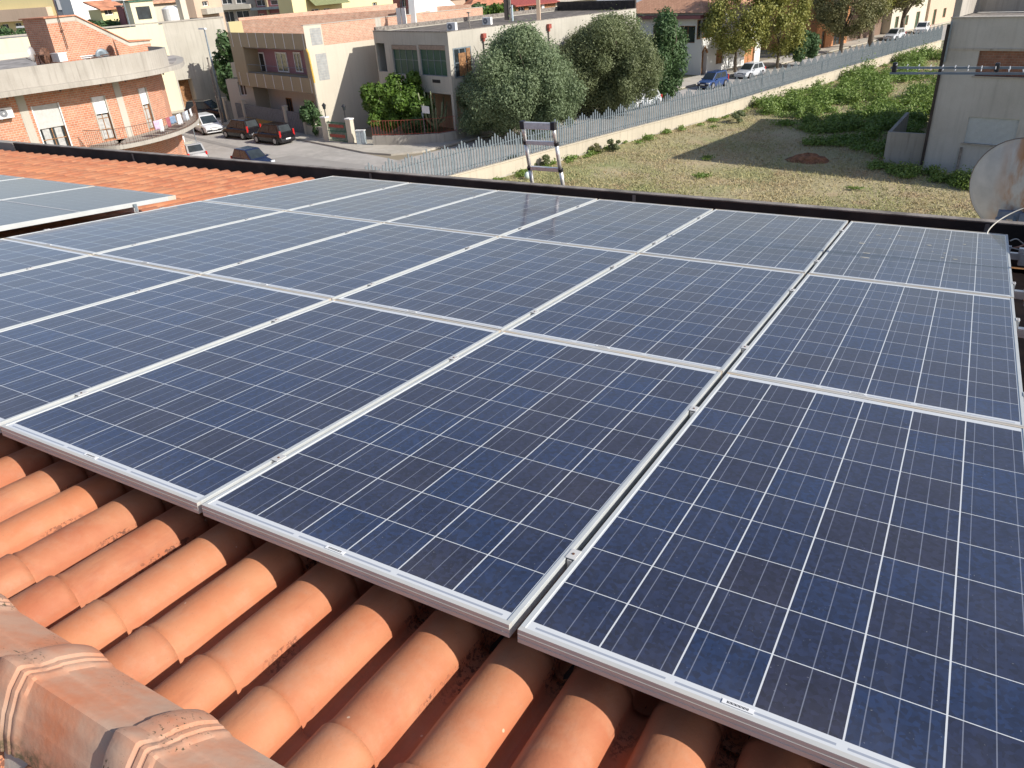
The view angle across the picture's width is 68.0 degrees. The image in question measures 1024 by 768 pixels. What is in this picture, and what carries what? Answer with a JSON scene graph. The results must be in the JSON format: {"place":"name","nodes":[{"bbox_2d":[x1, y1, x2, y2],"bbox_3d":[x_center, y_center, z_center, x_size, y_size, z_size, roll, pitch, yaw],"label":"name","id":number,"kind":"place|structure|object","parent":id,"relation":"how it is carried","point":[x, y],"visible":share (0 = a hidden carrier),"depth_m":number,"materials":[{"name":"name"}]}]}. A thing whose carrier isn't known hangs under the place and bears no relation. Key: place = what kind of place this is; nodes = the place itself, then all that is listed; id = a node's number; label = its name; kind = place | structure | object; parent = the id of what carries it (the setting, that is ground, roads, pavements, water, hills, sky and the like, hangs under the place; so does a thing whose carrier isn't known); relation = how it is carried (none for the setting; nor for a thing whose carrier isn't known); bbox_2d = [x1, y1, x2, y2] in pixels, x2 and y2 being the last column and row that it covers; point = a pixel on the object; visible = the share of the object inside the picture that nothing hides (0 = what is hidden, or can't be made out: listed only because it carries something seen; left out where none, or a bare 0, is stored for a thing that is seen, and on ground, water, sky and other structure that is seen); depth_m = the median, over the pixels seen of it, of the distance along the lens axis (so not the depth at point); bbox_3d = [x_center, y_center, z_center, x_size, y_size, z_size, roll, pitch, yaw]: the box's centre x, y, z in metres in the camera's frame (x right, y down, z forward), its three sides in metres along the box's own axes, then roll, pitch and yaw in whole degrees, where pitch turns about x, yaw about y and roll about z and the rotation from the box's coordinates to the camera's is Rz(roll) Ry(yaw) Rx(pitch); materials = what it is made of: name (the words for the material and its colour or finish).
{"place":"outdoors","nodes":[
{"label":"outdoors","id":0,"kind":"place"},
{"bbox_2d":[153,0,175,21],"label":"beige house","id":1,"kind":"structure","parent":0,"point":[159,5],"depth_m":98.44,"materials":[{"name":"paint"}]},
{"bbox_2d":[185,0,227,32],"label":"pink house","id":2,"kind":"structure","parent":0,"point":[203,8],"depth_m":95.77,"materials":[{"name":"paint"}]},
{"bbox_2d":[221,0,257,31],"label":"grey apartment block","id":3,"kind":"structure","parent":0,"point":[233,10],"depth_m":127.21,"materials":[{"name":"concrete"}]},
{"bbox_2d":[250,0,279,15],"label":"maroon apartment block","id":4,"kind":"structure","parent":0,"point":[267,7],"depth_m":125.42,"materials":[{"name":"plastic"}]},
{"bbox_2d":[172,115,457,175],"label":"street cross","id":5,"kind":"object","parent":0,"point":[304,149],"depth_m":62.83,"materials":[{"name":"asphalt"}]},
{"bbox_2d":[184,140,208,156],"bbox_3d":[-25.952,-18.869,61.373,2.040,1.450,4.136,-21,33,-28],"label":"parked car","id":6,"kind":"object","parent":5,"relation":"on","point":[194,148],"visible":0.45,"depth_m":60.04,"materials":[{"name":"paint"}]},
{"bbox_2d":[193,112,223,134],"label":"parked car","id":7,"kind":"object","parent":5,"relation":"on","point":[208,123],"visible":0.77,"depth_m":72.13,"materials":[{"name":"paint"}]},
{"bbox_2d":[221,117,260,139],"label":"parked car","id":8,"kind":"object","parent":5,"relation":"on","point":[243,128],"visible":0.82,"depth_m":68.34,"materials":[{"name":"paint"}]},
{"bbox_2d":[230,146,274,161],"bbox_3d":[-19.589,-17.030,57.207,3.836,1.450,1.980,20,37,37],"label":"parked car","id":9,"kind":"object","parent":5,"relation":"on","point":[250,153],"visible":0.44,"depth_m":56.73,"materials":[{"name":"paint"}]},
{"bbox_2d":[252,121,294,144],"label":"parked car","id":10,"kind":"object","parent":5,"relation":"on","point":[275,133],"visible":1,"depth_m":65.14,"materials":[{"name":"paint"}]},
{"bbox_2d":[271,155,405,172],"bbox_3d":[-13.835,-15.547,55.277,16.810,0.001,5.231,18,35,34],"label":"asphalt patch","id":11,"kind":"object","parent":5,"relation":"on","point":[292,159],"visible":0.33,"depth_m":57.83,"materials":[{"name":"asphalt"}]},
{"bbox_2d":[277,0,392,13],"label":"yellow building","id":12,"kind":"structure","parent":0,"point":[290,6],"depth_m":87.64,"materials":[{"name":"paint"}]},
{"bbox_2d":[503,0,559,10],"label":"red awning house","id":13,"kind":"structure","parent":0,"point":[520,5],"depth_m":98.22,"materials":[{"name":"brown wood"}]},
{"bbox_2d":[171,21,950,155],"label":"pavement by houses","id":14,"kind":"structure","parent":0,"point":[369,147],"depth_m":64.00,"materials":[{"name":"concrete"}]},
{"bbox_2d":[198,28,226,121],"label":"street lamp","id":15,"kind":"object","parent":14,"relation":"on","point":[221,103],"visible":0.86,"depth_m":75.74,"materials":[{"name":"metal"}]},
{"bbox_2d":[215,96,323,136],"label":"boundary fence","id":16,"kind":"object","parent":14,"relation":"on","point":[262,115],"visible":0.76,"depth_m":72.19,"materials":[{"name":"concrete"}]},
{"bbox_2d":[299,100,322,134],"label":"shrub","id":17,"kind":"object","parent":14,"relation":"on","point":[308,112],"visible":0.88,"depth_m":65.90,"materials":[{"name":"green plant"}]},
{"bbox_2d":[371,116,466,144],"bbox_3d":[-7.491,-20.456,61.423,7.727,2.017,1.665,-7,29,-5],"label":"garden fence","id":18,"kind":"object","parent":14,"relation":"on","point":[412,138],"visible":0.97,"depth_m":61.30,"materials":[{"name":"concrete"}]},
{"bbox_2d":[693,0,782,71],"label":"plane tree","id":19,"kind":"object","parent":14,"relation":"on","point":[743,35],"visible":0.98,"depth_m":83.48,"materials":[{"name":"green plant"}]},
{"bbox_2d":[364,22,950,172],"bbox_3d":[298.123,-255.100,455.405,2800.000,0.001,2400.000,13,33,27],"label":"ground","id":20,"kind":"structure","parent":0,"point":[764,55],"depth_m":68.10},
{"bbox_2d":[0,0,56,33],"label":"yellow apartment block","id":21,"kind":"structure","parent":20,"relation":"on","point":[12,12],"depth_m":130.73,"materials":[{"name":"paint"}]},
{"bbox_2d":[59,0,98,19],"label":"white gable house","id":22,"kind":"structure","parent":20,"relation":"on","point":[79,8],"depth_m":100.17,"materials":[{"name":"paint"}]},
{"bbox_2d":[0,46,198,154],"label":"brick building","id":23,"kind":"structure","parent":20,"relation":"on","point":[119,102],"depth_m":47.97,"materials":[{"name":"brick"}]},
{"bbox_2d":[31,102,72,145],"bbox_3d":[-28.392,-15.825,46.780,0.240,2.700,1.650,18,36,35],"label":"balcony door","id":24,"kind":"structure","parent":23,"relation":"in","point":[49,119],"depth_m":46.73,"materials":[{"name":"white wood"}]},
{"bbox_2d":[18,15,151,63],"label":"brick stair tower","id":25,"kind":"structure","parent":23,"relation":"on","point":[83,37],"depth_m":53.75,"materials":[{"name":"brick"}]},
{"bbox_2d":[90,95,116,140],"bbox_3d":[-26.361,-17.137,48.932,0.240,2.700,0.946,19,36,35],"label":"balcony door","id":26,"kind":"structure","parent":23,"relation":"in","point":[99,103],"depth_m":48.94,"materials":[{"name":"white wood"}]},
{"bbox_2d":[137,87,154,130],"bbox_3d":[-24.929,-18.739,51.688,0.240,2.700,0.839,4,30,15],"label":"balcony door","id":27,"kind":"structure","parent":23,"relation":"in","point":[144,99],"depth_m":51.72,"materials":[{"name":"white wood"}]},
{"bbox_2d":[83,0,122,21],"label":"yellow house","id":28,"kind":"structure","parent":20,"relation":"on","point":[106,10],"depth_m":91.25,"materials":[{"name":"paint"}]},
{"bbox_2d":[0,16,229,110],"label":"blank walled building","id":29,"kind":"structure","parent":20,"relation":"on","point":[190,79],"depth_m":86.41,"materials":[{"name":"paint"}]},
{"bbox_2d":[121,0,157,26],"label":"roof hut","id":30,"kind":"object","parent":29,"relation":"on","point":[140,11],"visible":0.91,"depth_m":86.64,"materials":[{"name":"beige paint"}]},
{"bbox_2d":[161,5,179,23],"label":"water tank","id":31,"kind":"object","parent":29,"relation":"on","point":[170,13],"visible":0.65,"depth_m":90.05,"materials":[{"name":"white plastic"}]},
{"bbox_2d":[178,79,191,105],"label":"garage door","id":32,"kind":"structure","parent":29,"relation":"in","point":[183,84],"depth_m":88.60,"materials":[{"name":"brown wood"}]},
{"bbox_2d":[184,99,219,117],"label":"parked car","id":33,"kind":"object","parent":20,"relation":"on","point":[208,105],"visible":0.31,"depth_m":80.54,"materials":[{"name":"paint"}]},
{"bbox_2d":[212,29,233,100],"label":"creeper tree","id":34,"kind":"object","parent":20,"relation":"on","point":[222,60],"visible":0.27,"depth_m":84.61,"materials":[{"name":"green plant"}]},
{"bbox_2d":[225,77,270,118],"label":"yard house","id":35,"kind":"structure","parent":20,"relation":"on","point":[254,96],"depth_m":75.90,"materials":[{"name":"paint"}]},
{"bbox_2d":[319,116,355,142],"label":"garden gate","id":36,"kind":"structure","parent":20,"relation":"on","point":[328,135],"depth_m":63.75,"materials":[{"name":"green paint"}]},
{"bbox_2d":[228,3,482,132],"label":"two storey house","id":37,"kind":"structure","parent":20,"relation":"on","point":[294,61],"depth_m":68.74,"materials":[{"name":"paint"}]},
{"bbox_2d":[275,52,289,72],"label":"window","id":38,"kind":"structure","parent":37,"relation":"in","point":[281,57],"depth_m":70.50,"materials":[{"name":"white plastic"}]},
{"bbox_2d":[358,81,402,133],"bbox_3d":[-10.820,-22.836,63.418,3.518,4.893,3.506,-6,29,-3],"label":"citrus tree","id":39,"kind":"object","parent":20,"relation":"on","point":[376,102],"visible":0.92,"depth_m":62.20,"materials":[{"name":"green plant"}]},
{"bbox_2d":[384,69,434,130],"bbox_3d":[-8.426,-22.941,62.623,4.043,5.547,3.696,-9,29,-10],"label":"citrus tree","id":40,"kind":"object","parent":20,"relation":"on","point":[403,101],"visible":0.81,"depth_m":61.67,"materials":[{"name":"green plant"}]},
{"bbox_2d":[401,116,433,134],"bbox_3d":[-7.645,-21.226,62.808,2.762,2.263,2.877,13,33,27],"label":"shrub","id":41,"kind":"object","parent":20,"relation":"on","point":[412,125],"visible":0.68,"depth_m":62.17,"materials":[{"name":"green plant"}]},
{"bbox_2d":[408,0,454,22],"bbox_3d":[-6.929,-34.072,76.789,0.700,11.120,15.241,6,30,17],"label":"white house","id":42,"kind":"structure","parent":20,"relation":"on","point":[416,6],"depth_m":71.04,"materials":[{"name":"paint"}]},
{"bbox_2d":[418,91,447,131],"bbox_3d":[-6.492,-22.231,62.603,2.619,3.925,2.188,-16,31,-22],"label":"cactus","id":43,"kind":"object","parent":20,"relation":"on","point":[433,114],"visible":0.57,"depth_m":62.37,"materials":[{"name":"plant"}]},
{"bbox_2d":[373,0,635,130],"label":"concrete building","id":44,"kind":"structure","parent":20,"relation":"on","point":[437,55],"depth_m":63.73,"materials":[{"name":"concrete"}]},
{"bbox_2d":[393,49,419,74],"bbox_3d":[-8.768,-27.011,63.201,0.060,2.281,3.524,-27,36,-36],"label":"window","id":45,"kind":"structure","parent":44,"relation":"in","point":[405,61],"depth_m":63.36,"materials":[{"name":"metal"}]},
{"bbox_2d":[420,45,447,76],"bbox_3d":[-6.221,-25.902,60.724,0.060,2.285,3.418,-27,36,-36],"label":"window","id":46,"kind":"structure","parent":44,"relation":"in","point":[433,62],"depth_m":60.85,"materials":[{"name":"metal"}]},
{"bbox_2d":[453,46,472,77],"bbox_3d":[-3.892,-25.468,60.038,1.833,2.177,0.065,-27,36,-36],"label":"window","id":47,"kind":"structure","parent":44,"relation":"in","point":[462,57],"depth_m":59.98,"materials":[{"name":"wood"}]},
{"bbox_2d":[0,140,1023,767],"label":"tiled house","id":48,"kind":"structure","parent":20,"relation":"on","point":[138,628],"depth_m":1.78,"materials":[{"name":"ceramic"}]},
{"bbox_2d":[119,204,138,212],"bbox_3d":[-4.577,-1.778,7.048,3.405,0.066,0.040,13,27,27],"label":"mounting rail","id":49,"kind":"object","parent":48,"relation":"attached to","point":[134,209],"visible":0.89,"depth_m":6.27,"materials":[{"name":"metal"}]},
{"bbox_2d":[0,186,175,230],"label":"solar panel","id":50,"kind":"object","parent":49,"relation":"on","point":[24,211],"visible":1,"depth_m":6.25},
{"bbox_2d":[74,391,581,579],"bbox_3d":[-1.558,0.093,2.819,6.196,0.114,0.060,13,27,27],"label":"mounting rail","id":51,"kind":"object","parent":48,"relation":"attached to","point":[572,555],"visible":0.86,"depth_m":1.90,"materials":[{"name":"metal"}]},
{"bbox_2d":[0,238,91,274],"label":"solar panel","id":52,"kind":"object","parent":51,"relation":"attached to","point":[16,255],"visible":0.74,"depth_m":4.82,"materials":[{"name":"blue glass"}]},
{"bbox_2d":[0,255,198,330],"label":"solar panel","id":53,"kind":"object","parent":51,"relation":"attached to","point":[37,293],"visible":0.73,"depth_m":4.20,"materials":[{"name":"blue glass"}]},
{"bbox_2d":[0,274,331,432],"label":"solar panel","id":54,"kind":"object","parent":51,"relation":"on","point":[47,362],"visible":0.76,"depth_m":3.43,"materials":[{"name":"blue glass"}]},
{"bbox_2d":[0,299,500,513],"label":"solar panel","id":55,"kind":"object","parent":51,"relation":"on","point":[194,431],"visible":0.91,"depth_m":2.77,"materials":[{"name":"blue glass"}]},
{"bbox_2d":[201,330,721,637],"bbox_3d":[-0.021,0.159,2.551,0.992,0.037,1.665,13,27,27],"label":"solar panel","id":56,"kind":"object","parent":51,"relation":"attached to","point":[490,483],"visible":1,"depth_m":2.26,"materials":[{"name":"blue glass"}]},
{"bbox_2d":[517,372,1023,767],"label":"solar panel","id":57,"kind":"object","parent":51,"relation":"attached to","point":[831,579],"visible":1,"depth_m":1.78,"materials":[{"name":"blue glass"}]},
{"bbox_2d":[44,229,1023,397],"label":"mounting rail","id":58,"kind":"object","parent":48,"relation":"attached to","point":[744,347],"visible":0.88,"depth_m":3.67,"materials":[{"name":"metal"}]},
{"bbox_2d":[94,211,381,274],"bbox_3d":[-1.818,-1.005,5.274,0.992,0.037,1.665,13,27,27],"label":"solar panel","id":59,"kind":"object","parent":58,"relation":"on","point":[203,251],"visible":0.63,"depth_m":5.14,"materials":[{"name":"blue glass"}]},
{"bbox_2d":[203,222,497,299],"bbox_3d":[-0.942,-0.810,4.808,0.992,0.037,1.665,13,27,27],"label":"solar panel","id":60,"kind":"object","parent":58,"relation":"on","point":[335,267],"visible":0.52,"depth_m":4.66,"materials":[{"name":"blue glass"}]},
{"bbox_2d":[336,236,635,331],"bbox_3d":[-0.063,-0.616,4.342,0.992,0.037,1.665,13,27,27],"label":"solar panel","id":61,"kind":"object","parent":58,"relation":"on","point":[501,283],"visible":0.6,"depth_m":4.18,"materials":[{"name":"blue glass"}]},
{"bbox_2d":[728,273,1023,426],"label":"solar panel","id":62,"kind":"object","parent":58,"relation":"on","point":[949,351],"visible":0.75,"depth_m":3.21,"materials":[{"name":"blue glass"}]},
{"bbox_2d":[519,120,564,184],"bbox_3d":[0.590,-1.175,8.584,0.503,3.600,0.909,13,33,27],"label":"telescopic ladder","id":63,"kind":"object","parent":48,"relation":"on","point":[551,126],"visible":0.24,"depth_m":7.54,"materials":[{"name":"metal"}]},
{"bbox_2d":[161,207,1023,337],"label":"mounting rail","id":64,"kind":"object","parent":48,"relation":"attached to","point":[1020,332],"visible":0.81,"depth_m":3.52,"materials":[{"name":"metal"}]},
{"bbox_2d":[6,201,283,254],"bbox_3d":[-2.694,-1.200,5.739,0.992,0.037,1.665,13,27,27],"label":"solar panel","id":65,"kind":"object","parent":64,"relation":"attached to","point":[104,235],"visible":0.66,"depth_m":5.61,"materials":[{"name":"blue glass"}]},
{"bbox_2d":[505,253,803,378],"bbox_3d":[0.813,-0.420,3.873,0.992,0.037,1.665,13,27,27],"label":"solar panel","id":66,"kind":"object","parent":64,"relation":"attached to","point":[710,315],"visible":0.79,"depth_m":3.69,"materials":[{"name":"blue glass"}]},
{"bbox_2d":[226,195,1023,305],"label":"mounting rail","id":67,"kind":"object","parent":48,"relation":"attached to","point":[1018,294],"visible":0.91,"depth_m":4.07,"materials":[{"name":"metal"}]},
{"bbox_2d":[202,176,408,210],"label":"solar panel","id":68,"kind":"object","parent":67,"relation":"on","point":[301,194],"visible":0.68,"depth_m":6.97,"materials":[{"name":"blue glass"}]},
{"bbox_2d":[287,183,496,222],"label":"solar panel","id":69,"kind":"object","parent":67,"relation":"on","point":[391,203],"visible":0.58,"depth_m":6.49,"materials":[{"name":"blue glass"}]},
{"bbox_2d":[385,190,596,236],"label":"solar panel","id":70,"kind":"object","parent":67,"relation":"on","point":[498,213],"visible":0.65,"depth_m":6.01,"materials":[{"name":"blue glass"}]},
{"bbox_2d":[502,199,712,254],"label":"solar panel","id":71,"kind":"object","parent":67,"relation":"on","point":[636,227],"visible":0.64,"depth_m":5.54,"materials":[{"name":"blue glass"}]},
{"bbox_2d":[640,209,847,277],"bbox_3d":[1.648,-1.002,5.198,0.992,0.037,1.665,13,27,27],"label":"solar panel","id":72,"kind":"object","parent":67,"relation":"on","point":[781,242],"visible":0.79,"depth_m":5.06,"materials":[{"name":"blue glass"}]},
{"bbox_2d":[304,180,1023,265],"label":"mounting rail","id":73,"kind":"object","parent":48,"relation":"attached to","point":[1019,255],"visible":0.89,"depth_m":4.83,"materials":[{"name":"metal"}]},
{"bbox_2d":[809,221,1013,297],"bbox_3d":[2.523,-0.805,4.729,0.992,0.037,1.665,13,27,27],"label":"solar panel","id":74,"kind":"object","parent":73,"relation":"attached to","point":[980,265],"visible":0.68,"depth_m":4.58,"materials":[{"name":"blue glass"}]},
{"bbox_2d":[890,62,1023,74],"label":"television antenna","id":75,"kind":"object","parent":48,"relation":"attached to","point":[996,68],"visible":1,"depth_m":4.08,"materials":[{"name":"metal"}]},
{"bbox_2d":[969,137,1023,221],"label":"satellite dish","id":76,"kind":"object","parent":48,"relation":"attached to","point":[996,186],"visible":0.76,"depth_m":8.09,"materials":[{"name":"paint"}]},
{"bbox_3d":[-5.201,-1.344,6.057,3.405,0.066,0.040,13,27,27],"label":"rail","id":77,"kind":"object","parent":48,"relation":"attached to","visible":0},
{"bbox_2d":[0,178,92,199],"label":"solar panel","id":78,"kind":"object","parent":77,"relation":"attached to","point":[16,188],"visible":0.74,"depth_m":7.06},
{"bbox_2d":[455,15,588,139],"bbox_3d":[0.518,-23.634,58.906,9.870,9.240,9.248,-14,30,-18],"label":"olive tree","id":79,"kind":"object","parent":20,"relation":"on","point":[505,92],"visible":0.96,"depth_m":56.54,"materials":[{"name":"green plant"}]},
{"bbox_2d":[557,4,666,116],"bbox_3d":[8.879,-28.465,66.698,10.047,9.254,9.940,13,33,27],"label":"olive tree","id":80,"kind":"object","parent":20,"relation":"on","point":[616,63],"visible":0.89,"depth_m":64.78,"materials":[{"name":"green plant"}]},
{"bbox_2d":[789,29,821,63],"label":"shrub","id":81,"kind":"object","parent":20,"relation":"on","point":[811,44],"visible":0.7,"depth_m":87.99,"materials":[{"name":"green plant"}]},
{"bbox_2d":[760,0,851,49],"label":"street house","id":82,"kind":"structure","parent":20,"relation":"on","point":[827,41],"depth_m":103.47,"materials":[{"name":"paint"}]},
{"bbox_2d":[846,0,882,41],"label":"street house","id":83,"kind":"structure","parent":20,"relation":"on","point":[877,28],"depth_m":111.30,"materials":[{"name":"paint"}]},
{"bbox_2d":[880,0,927,33],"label":"street house","id":84,"kind":"structure","parent":20,"relation":"on","point":[915,15],"depth_m":117.09,"materials":[{"name":"paint"}]},
{"bbox_2d":[925,0,955,24],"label":"street house","id":85,"kind":"structure","parent":20,"relation":"on","point":[939,11],"depth_m":123.44,"materials":[{"name":"paint"}]},
{"bbox_2d":[399,23,949,171],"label":"street side","id":86,"kind":"structure","parent":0,"point":[682,92],"depth_m":66.42,"materials":[{"name":"concrete"}]},
{"bbox_2d":[647,6,691,101],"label":"broadleaf tree","id":87,"kind":"object","parent":86,"relation":"on","point":[670,42],"visible":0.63,"depth_m":70.43,"materials":[{"name":"green plant"}]},
{"bbox_2d":[697,70,728,88],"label":"parked car","id":88,"kind":"object","parent":86,"relation":"on","point":[713,78],"visible":0.84,"depth_m":78.30,"materials":[{"name":"paint"}]},
{"bbox_2d":[734,61,765,77],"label":"parked car","id":89,"kind":"object","parent":86,"relation":"on","point":[747,69],"visible":0.95,"depth_m":83.55,"materials":[{"name":"paint"}]},
{"bbox_2d":[746,0,813,68],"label":"plane tree","id":90,"kind":"object","parent":86,"relation":"on","point":[797,32],"visible":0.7,"depth_m":85.30,"materials":[{"name":"green plant"}]},
{"bbox_2d":[810,0,892,52],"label":"plane tree","id":91,"kind":"object","parent":86,"relation":"on","point":[831,16],"visible":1,"depth_m":95.14,"materials":[{"name":"green plant"}]},
{"bbox_2d":[883,27,905,39],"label":"parked car","id":92,"kind":"object","parent":86,"relation":"on","point":[895,32],"visible":0.88,"depth_m":107.77,"materials":[{"name":"paint"}]},
{"bbox_2d":[889,0,925,28],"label":"plane tree","id":93,"kind":"object","parent":86,"relation":"on","point":[905,7],"visible":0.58,"depth_m":107.25,"materials":[{"name":"green plant"}]},
{"bbox_2d":[636,0,760,74],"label":"arcaded house","id":94,"kind":"structure","parent":0,"point":[704,59],"depth_m":88.33,"materials":[{"name":"paint"}]},
{"bbox_2d":[496,48,938,178],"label":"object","id":95,"kind":"structure","parent":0,"point":[670,129],"depth_m":60.77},
{"bbox_2d":[503,48,978,217],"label":"field ground","id":96,"kind":"structure","parent":0,"point":[701,163],"depth_m":48.89,"materials":[{"name":"soil"}]},
{"bbox_2d":[365,24,942,178],"bbox_3d":[20.276,-25.636,66.816,96.668,3.220,1.411,-28,36,-36],"label":"paling fence","id":97,"kind":"object","parent":96,"relation":"on","point":[509,165],"visible":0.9,"depth_m":59.17,"materials":[{"name":"metal"}]},
{"bbox_2d":[492,60,972,189],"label":"sunny weeds","id":98,"kind":"object","parent":96,"relation":"on","point":[961,178],"visible":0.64,"depth_m":45.05,"materials":[{"name":"plant"}]},
{"bbox_2d":[785,152,828,163],"bbox_3d":[19.112,-14.710,49.111,2.652,0.543,2.011,31,44,47],"label":"earth heap","id":99,"kind":"object","parent":96,"relation":"on","point":[809,158],"visible":1,"depth_m":48.71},
{"bbox_2d":[748,40,941,126],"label":"green weeds","id":100,"kind":"object","parent":96,"relation":"on","point":[867,78],"visible":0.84,"depth_m":67.11,"materials":[{"name":"plant"}]},
{"bbox_2d":[791,91,931,158],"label":"shaded weeds","id":101,"kind":"object","parent":96,"relation":"on","point":[878,118],"visible":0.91,"depth_m":56.09,"materials":[{"name":"plant"}]},
{"bbox_2d":[883,112,925,165],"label":"yard wall","id":102,"kind":"structure","parent":96,"relation":"on","point":[902,144],"depth_m":46.60,"materials":[{"name":"concrete"}]},
{"bbox_2d":[920,0,1023,173],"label":"grey building","id":103,"kind":"structure","parent":0,"point":[973,120],"depth_m":42.19,"materials":[{"name":"concrete"}]},
{"bbox_2d":[975,51,1023,76],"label":"bricked window","id":104,"kind":"structure","parent":103,"relation":"in","point":[986,58],"depth_m":41.04,"materials":[{"name":"brick"}]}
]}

